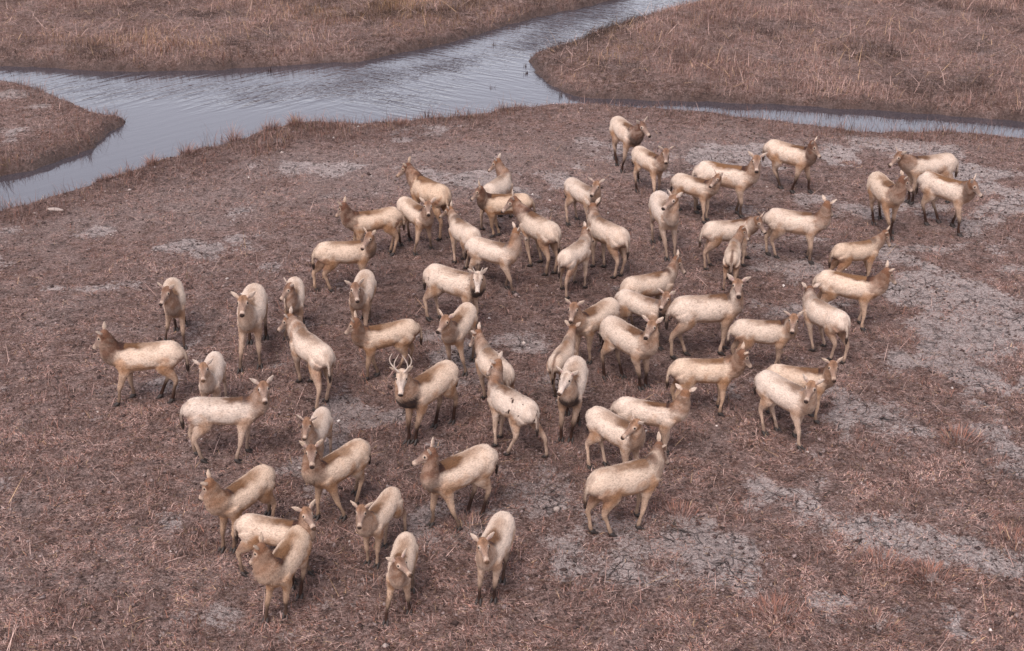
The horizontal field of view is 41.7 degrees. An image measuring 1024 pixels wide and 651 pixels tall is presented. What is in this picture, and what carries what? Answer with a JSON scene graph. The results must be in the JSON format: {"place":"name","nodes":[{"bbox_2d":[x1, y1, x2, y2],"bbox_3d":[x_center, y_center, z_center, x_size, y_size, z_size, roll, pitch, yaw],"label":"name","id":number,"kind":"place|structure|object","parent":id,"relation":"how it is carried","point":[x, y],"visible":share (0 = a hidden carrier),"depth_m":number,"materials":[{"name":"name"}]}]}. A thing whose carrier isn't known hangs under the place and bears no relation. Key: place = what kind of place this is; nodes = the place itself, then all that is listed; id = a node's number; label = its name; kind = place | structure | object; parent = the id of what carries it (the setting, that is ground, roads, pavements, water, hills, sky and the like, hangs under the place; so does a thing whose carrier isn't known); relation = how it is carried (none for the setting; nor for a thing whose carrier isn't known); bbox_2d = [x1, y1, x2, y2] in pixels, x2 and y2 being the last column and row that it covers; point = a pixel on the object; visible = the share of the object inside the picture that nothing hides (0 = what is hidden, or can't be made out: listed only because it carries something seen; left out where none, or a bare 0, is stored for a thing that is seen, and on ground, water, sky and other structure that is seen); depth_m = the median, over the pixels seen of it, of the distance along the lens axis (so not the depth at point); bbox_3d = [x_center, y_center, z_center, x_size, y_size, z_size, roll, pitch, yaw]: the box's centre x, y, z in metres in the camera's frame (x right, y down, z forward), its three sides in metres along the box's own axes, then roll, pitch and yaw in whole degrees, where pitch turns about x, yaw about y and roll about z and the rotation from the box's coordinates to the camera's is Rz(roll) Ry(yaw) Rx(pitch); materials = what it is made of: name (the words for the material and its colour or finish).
{"place":"outdoors","nodes":[
{"label":"outdoors","id":0,"kind":"place"},
{"bbox_2d":[0,0,1023,650],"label":"ground","id":1,"kind":"structure","parent":0,"point":[226,238],"depth_m":27.09,"materials":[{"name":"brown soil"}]},
{"bbox_2d":[47,207,62,210],"bbox_3d":[-11.411,-2.897,33.546,0.477,0.102,0.136,5,27,10],"label":"stone","id":2,"kind":"object","parent":1,"relation":"on","point":[56,209],"visible":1,"depth_m":33.50,"materials":[{"name":"white stone"}]},
{"bbox_2d":[92,173,116,182],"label":"grass tussock","id":3,"kind":"object","parent":1,"relation":"on","point":[107,177],"depth_m":35.45,"materials":[{"name":"plant"}]},
{"bbox_2d":[92,321,189,406],"bbox_3d":[-6.764,0.670,24.610,1.704,1.635,0.559,-4,27,-7],"label":"deer","id":4,"kind":"object","parent":1,"relation":"on","point":[162,358],"visible":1,"depth_m":24.39},
{"bbox_2d":[141,149,159,165],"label":"grass tussock","id":5,"kind":"object","parent":1,"relation":"on","point":[152,161],"depth_m":36.52,"materials":[{"name":"plant"}]},
{"bbox_2d":[157,277,187,349],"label":"deer","id":6,"kind":"object","parent":1,"relation":"on","point":[172,302],"visible":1,"depth_m":26.62},
{"bbox_2d":[174,138,202,155],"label":"grass tussock","id":7,"kind":"object","parent":1,"relation":"on","point":[188,150],"depth_m":37.28,"materials":[{"name":"plant"}]},
{"bbox_2d":[192,351,227,396],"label":"deer","id":8,"kind":"object","parent":1,"relation":"on","point":[212,370],"visible":0.9,"depth_m":23.93},
{"bbox_2d":[179,375,273,463],"bbox_3d":[-4.837,1.562,22.876,1.666,1.590,0.596,2,27,4],"label":"deer","id":9,"kind":"object","parent":1,"relation":"on","point":[203,415],"visible":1,"depth_m":22.68},
{"bbox_2d":[215,122,251,144],"bbox_3d":[-8.014,-5.503,38.538,1.131,0.931,1.168,0,27,0],"label":"grass tussock","id":10,"kind":"object","parent":1,"relation":"on","point":[233,136],"depth_m":38.60,"materials":[{"name":"plant"}]},
{"bbox_2d":[198,464,276,553],"bbox_3d":[-4.156,2.697,20.746,0.484,1.466,1.571,16,31,29],"label":"deer","id":11,"kind":"object","parent":1,"relation":"on","point":[233,501],"visible":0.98,"depth_m":20.53},
{"bbox_2d":[231,283,268,373],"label":"deer","id":12,"kind":"object","parent":1,"relation":"on","point":[252,303],"visible":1,"depth_m":25.84},
{"bbox_2d":[254,115,281,132],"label":"grass tussock","id":13,"kind":"object","parent":1,"relation":"on","point":[267,126],"depth_m":39.36,"materials":[{"name":"plant"}]},
{"bbox_2d":[233,499,316,584],"bbox_3d":[-3.446,3.133,19.891,1.480,1.438,0.502,8,28,16],"label":"deer","id":14,"kind":"object","parent":1,"relation":"on","point":[249,527],"visible":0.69,"depth_m":19.74},
{"bbox_2d":[248,525,312,625],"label":"deer","id":15,"kind":"object","parent":1,"relation":"on","point":[284,561],"visible":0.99,"depth_m":19.02},
{"bbox_2d":[279,276,305,340],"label":"deer","id":16,"kind":"object","parent":1,"relation":"on","point":[293,294],"visible":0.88,"depth_m":26.72},
{"bbox_2d":[280,107,309,126],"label":"grass tussock","id":17,"kind":"object","parent":1,"relation":"on","point":[294,121],"depth_m":39.61,"materials":[{"name":"plant"}]},
{"bbox_2d":[277,306,336,411],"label":"deer","id":18,"kind":"object","parent":1,"relation":"on","point":[315,353],"visible":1,"depth_m":24.55},
{"bbox_2d":[296,406,333,458],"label":"deer","id":19,"kind":"object","parent":1,"relation":"on","point":[317,426],"visible":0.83,"depth_m":22.36},
{"bbox_2d":[299,438,370,521],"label":"deer","id":20,"kind":"object","parent":1,"relation":"on","point":[332,470],"visible":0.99,"depth_m":21.23},
{"bbox_2d":[311,227,376,292],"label":"deer","id":21,"kind":"object","parent":1,"relation":"on","point":[330,256],"visible":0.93,"depth_m":28.75},
{"bbox_2d":[344,269,376,325],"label":"deer","id":22,"kind":"object","parent":1,"relation":"on","point":[363,285],"visible":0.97,"depth_m":26.91},
{"bbox_2d":[335,196,405,256],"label":"deer","id":23,"kind":"object","parent":1,"relation":"on","point":[388,219],"visible":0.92,"depth_m":30.45},
{"bbox_2d":[350,486,406,568],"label":"deer","id":24,"kind":"object","parent":1,"relation":"on","point":[375,518],"visible":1,"depth_m":20.25},
{"bbox_2d":[344,310,422,381],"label":"deer","id":25,"kind":"object","parent":1,"relation":"on","point":[398,335],"visible":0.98,"depth_m":25.33},
{"bbox_2d":[382,532,418,626],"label":"deer","id":26,"kind":"object","parent":1,"relation":"on","point":[402,559],"visible":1,"depth_m":19.12},
{"bbox_2d":[391,116,410,126],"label":"grass tussock","id":27,"kind":"object","parent":1,"relation":"on","point":[403,122],"depth_m":39.59,"materials":[{"name":"plant"}]},
{"bbox_2d":[396,196,435,255],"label":"deer","id":28,"kind":"object","parent":1,"relation":"on","point":[419,216],"visible":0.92,"depth_m":30.79},
{"bbox_2d":[389,354,458,445],"bbox_3d":[-1.494,1.067,23.495,0.539,1.939,1.758,19,32,33],"label":"stag","id":29,"kind":"object","parent":1,"relation":"on","point":[422,391],"visible":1,"depth_m":23.36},
{"bbox_2d":[396,156,451,240],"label":"deer","id":30,"kind":"object","parent":1,"relation":"on","point":[423,187],"visible":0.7,"depth_m":31.59},
{"bbox_2d":[410,437,498,531],"bbox_3d":[-0.833,2.372,21.162,1.605,1.678,0.578,-18,32,-32],"label":"deer","id":31,"kind":"object","parent":1,"relation":"on","point":[476,466],"visible":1,"depth_m":20.98},
{"bbox_2d":[422,263,487,327],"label":"deer","id":32,"kind":"object","parent":1,"relation":"on","point":[440,279],"visible":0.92,"depth_m":27.27},
{"bbox_2d":[436,302,477,376],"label":"deer","id":33,"kind":"object","parent":1,"relation":"on","point":[457,326],"visible":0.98,"depth_m":25.59},
{"bbox_2d":[439,200,480,270],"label":"deer","id":34,"kind":"object","parent":1,"relation":"on","point":[461,231],"visible":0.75,"depth_m":30.05},
{"bbox_2d":[443,506,492,540],"bbox_3d":[-0.664,3.100,21.283,0.952,0.277,0.921,0,27,0],"label":"grass tussock","id":35,"kind":"object","parent":1,"relation":"on","point":[471,517],"depth_m":21.39,"materials":[{"name":"plant"}]},
{"bbox_2d":[468,322,515,422],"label":"deer","id":36,"kind":"object","parent":1,"relation":"on","point":[485,352],"visible":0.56,"depth_m":24.38},
{"bbox_2d":[470,510,515,605],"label":"deer","id":37,"kind":"object","parent":1,"relation":"on","point":[495,540],"visible":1,"depth_m":19.45},
{"bbox_2d":[464,222,527,293],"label":"deer","id":38,"kind":"object","parent":1,"relation":"on","point":[479,250],"visible":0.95,"depth_m":28.91},
{"bbox_2d":[480,153,513,230],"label":"deer","id":39,"kind":"object","parent":1,"relation":"on","point":[501,182],"visible":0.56,"depth_m":32.34},
{"bbox_2d":[470,180,535,237],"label":"deer","id":40,"kind":"object","parent":1,"relation":"on","point":[491,205],"visible":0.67,"depth_m":31.42},
{"bbox_2d":[0,0,1023,650],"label":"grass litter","id":41,"kind":"object","parent":1,"relation":"on","point":[558,580],"depth_m":23.12,"materials":[{"name":"plant"}]},
{"bbox_2d":[0,0,1023,114],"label":"long grass","id":42,"kind":"structure","parent":1,"relation":"on","point":[601,27],"depth_m":47.77,"materials":[{"name":"plant"}]},
{"bbox_2d":[0,72,1023,210],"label":"shore grass","id":43,"kind":"structure","parent":1,"relation":"on","point":[337,128],"depth_m":39.02,"materials":[{"name":"plant"}]},
{"bbox_2d":[1,0,1022,102],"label":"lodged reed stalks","id":44,"kind":"object","parent":1,"relation":"on","point":[598,34],"visible":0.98,"depth_m":47.98,"materials":[{"name":"plant"}]},
{"bbox_2d":[0,1,1023,650],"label":"fallen stalks","id":45,"kind":"object","parent":1,"relation":"on","point":[486,425],"visible":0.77,"depth_m":23.57,"materials":[{"name":"plant"}]},
{"bbox_2d":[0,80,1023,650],"bbox_3d":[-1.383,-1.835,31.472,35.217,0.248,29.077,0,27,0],"label":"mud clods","id":46,"kind":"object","parent":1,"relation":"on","point":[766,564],"visible":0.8,"depth_m":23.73,"materials":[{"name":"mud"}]},
{"bbox_2d":[4,106,1021,646],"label":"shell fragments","id":47,"kind":"object","parent":1,"relation":"on","point":[556,400],"visible":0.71,"depth_m":24.59,"materials":[{"name":"white"}]},
{"bbox_2d":[486,351,548,457],"bbox_3d":[-0.011,1.442,23.231,0.643,1.524,1.590,-19,32,-33],"label":"deer","id":48,"kind":"object","parent":1,"relation":"on","point":[518,410],"visible":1,"depth_m":22.98},
{"bbox_2d":[501,189,561,275],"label":"deer","id":49,"kind":"object","parent":1,"relation":"on","point":[544,232],"visible":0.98,"depth_m":29.78},
{"bbox_2d":[546,320,580,397],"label":"deer","id":50,"kind":"object","parent":1,"relation":"on","point":[563,352],"visible":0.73,"depth_m":24.80},
{"bbox_2d":[556,355,588,443],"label":"deer","id":51,"kind":"object","parent":1,"relation":"on","point":[573,379],"visible":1,"depth_m":23.41},
{"bbox_2d":[556,221,593,298],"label":"deer","id":52,"kind":"object","parent":1,"relation":"on","point":[571,257],"visible":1,"depth_m":28.83},
{"bbox_2d":[564,177,604,226],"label":"deer","id":53,"kind":"object","parent":1,"relation":"on","point":[576,190],"visible":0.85,"depth_m":32.02},
{"bbox_2d":[565,297,619,364],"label":"deer","id":54,"kind":"object","parent":1,"relation":"on","point":[590,318],"visible":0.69,"depth_m":25.88},
{"bbox_2d":[584,197,629,278],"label":"deer","id":55,"kind":"object","parent":1,"relation":"on","point":[613,238],"visible":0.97,"depth_m":29.63},
{"bbox_2d":[585,406,645,469],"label":"deer","id":56,"kind":"object","parent":1,"relation":"on","point":[625,436],"visible":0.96,"depth_m":22.26},
{"bbox_2d":[582,431,669,536],"bbox_3d":[1.889,2.609,21.154,1.825,1.258,0.642,-20,33,-34],"label":"deer","id":57,"kind":"object","parent":1,"relation":"on","point":[610,487],"visible":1,"depth_m":20.80},
{"bbox_2d":[608,116,650,172],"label":"deer","id":58,"kind":"object","parent":1,"relation":"on","point":[626,133],"visible":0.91,"depth_m":35.59},
{"bbox_2d":[599,315,663,391],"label":"deer","id":59,"kind":"object","parent":1,"relation":"on","point":[618,335],"visible":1,"depth_m":25.05},
{"bbox_2d":[614,288,675,350],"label":"deer","id":60,"kind":"object","parent":1,"relation":"on","point":[630,302],"visible":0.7,"depth_m":26.57},
{"bbox_2d":[618,250,685,326],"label":"deer","id":61,"kind":"object","parent":1,"relation":"on","point":[648,284],"visible":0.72,"depth_m":27.35},
{"bbox_2d":[631,146,673,192],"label":"deer","id":62,"kind":"object","parent":1,"relation":"on","point":[651,162],"visible":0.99,"depth_m":34.03},
{"bbox_2d":[609,383,696,456],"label":"deer","id":63,"kind":"object","parent":1,"relation":"on","point":[665,418],"visible":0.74,"depth_m":22.80},
{"bbox_2d":[648,189,682,261],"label":"deer","id":64,"kind":"object","parent":1,"relation":"on","point":[663,206],"visible":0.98,"depth_m":30.55},
{"bbox_2d":[656,499,705,527],"bbox_3d":[2.703,2.959,21.529,0.902,0.292,0.926,0,27,0],"label":"grass tussock","id":65,"kind":"object","parent":1,"relation":"on","point":[680,502],"depth_m":21.61,"materials":[{"name":"plant"}]},
{"bbox_2d":[670,170,722,223],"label":"deer","id":66,"kind":"object","parent":1,"relation":"on","point":[704,191],"visible":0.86,"depth_m":32.59},
{"bbox_2d":[665,273,750,359],"bbox_3d":[3.787,-0.216,26.217,1.626,1.800,0.857,3,27,7],"label":"deer","id":67,"kind":"object","parent":1,"relation":"on","point":[689,312],"visible":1,"depth_m":25.97},
{"bbox_2d":[665,342,752,416],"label":"deer","id":68,"kind":"object","parent":1,"relation":"on","point":[723,372],"visible":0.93,"depth_m":24.05},
{"bbox_2d":[691,151,766,217],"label":"deer","id":69,"kind":"object","parent":1,"relation":"on","point":[739,179],"visible":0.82,"depth_m":32.62},
{"bbox_2d":[699,212,766,270],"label":"deer","id":70,"kind":"object","parent":1,"relation":"on","point":[715,233],"visible":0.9,"depth_m":29.91},
{"bbox_2d":[722,221,749,290],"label":"deer","id":71,"kind":"object","parent":1,"relation":"on","point":[732,256],"visible":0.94,"depth_m":29.01},
{"bbox_2d":[726,311,803,371],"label":"deer","id":72,"kind":"object","parent":1,"relation":"on","point":[777,334],"visible":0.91,"depth_m":25.50},
{"bbox_2d":[745,589,809,634],"bbox_3d":[3.830,4.038,19.282,1.029,0.366,1.058,-7,27,-13],"label":"grass tussock","id":73,"kind":"object","parent":1,"relation":"on","point":[778,601],"depth_m":19.39,"materials":[{"name":"plant"}]},
{"bbox_2d":[753,369,824,451],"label":"deer","id":74,"kind":"object","parent":1,"relation":"on","point":[772,389],"visible":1,"depth_m":23.29},
{"bbox_2d":[762,137,821,193],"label":"deer","id":75,"kind":"object","parent":1,"relation":"on","point":[798,157],"visible":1,"depth_m":34.27},
{"bbox_2d":[760,194,836,264],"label":"deer","id":76,"kind":"object","parent":1,"relation":"on","point":[780,222],"visible":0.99,"depth_m":30.25},
{"bbox_2d":[765,356,843,424],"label":"deer","id":77,"kind":"object","parent":1,"relation":"on","point":[827,372],"visible":0.56,"depth_m":23.83},
{"bbox_2d":[801,282,850,363],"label":"deer","id":78,"kind":"object","parent":1,"relation":"on","point":[829,320],"visible":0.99,"depth_m":26.08},
{"bbox_2d":[812,260,896,331],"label":"deer","id":79,"kind":"object","parent":1,"relation":"on","point":[861,289],"visible":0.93,"depth_m":27.21},
{"bbox_2d":[828,226,890,275],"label":"deer","id":80,"kind":"object","parent":1,"relation":"on","point":[843,255],"visible":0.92,"depth_m":29.07},
{"bbox_2d":[850,603,906,640],"bbox_3d":[5.223,4.162,19.095,0.820,0.274,0.823,0,27,0],"label":"grass tussock","id":81,"kind":"object","parent":1,"relation":"on","point":[874,616],"depth_m":19.20,"materials":[{"name":"plant"}]},
{"bbox_2d":[852,544,921,587],"bbox_3d":[5.671,3.586,20.288,1.115,0.280,1.058,20,33,34],"label":"grass tussock","id":82,"kind":"object","parent":1,"relation":"on","point":[888,553],"depth_m":20.44,"materials":[{"name":"plant"}]},
{"bbox_2d":[866,170,912,240],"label":"deer","id":83,"kind":"object","parent":1,"relation":"on","point":[885,191],"visible":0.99,"depth_m":31.75},
{"bbox_2d":[888,146,958,204],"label":"deer","id":84,"kind":"object","parent":1,"relation":"on","point":[913,167],"visible":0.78,"depth_m":33.43},
{"bbox_2d":[904,554,962,593],"bbox_3d":[6.298,3.649,20.116,0.945,0.319,0.954,0,27,0],"label":"grass tussock","id":85,"kind":"object","parent":1,"relation":"on","point":[932,565],"depth_m":20.18,"materials":[{"name":"plant"}]},
{"bbox_2d":[915,171,983,236],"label":"deer","id":86,"kind":"object","parent":1,"relation":"on","point":[934,187],"visible":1,"depth_m":32.01},
{"bbox_2d":[931,421,987,449],"bbox_3d":[7.893,1.894,23.623,1.017,0.352,0.964,-18,31,-31],"label":"grass tussock","id":87,"kind":"object","parent":1,"relation":"on","point":[959,427],"depth_m":23.71,"materials":[{"name":"plant"}]},
{"bbox_2d":[980,520,1023,561],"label":"grass tussock","id":88,"kind":"object","parent":1,"relation":"on","point":[1015,533],"depth_m":20.97,"materials":[{"name":"plant"}]},
{"bbox_2d":[0,0,1023,210],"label":"water","id":89,"kind":"structure","parent":0,"point":[163,112],"depth_m":43.07,"materials":[{"name":"grey liquid"}]}
]}

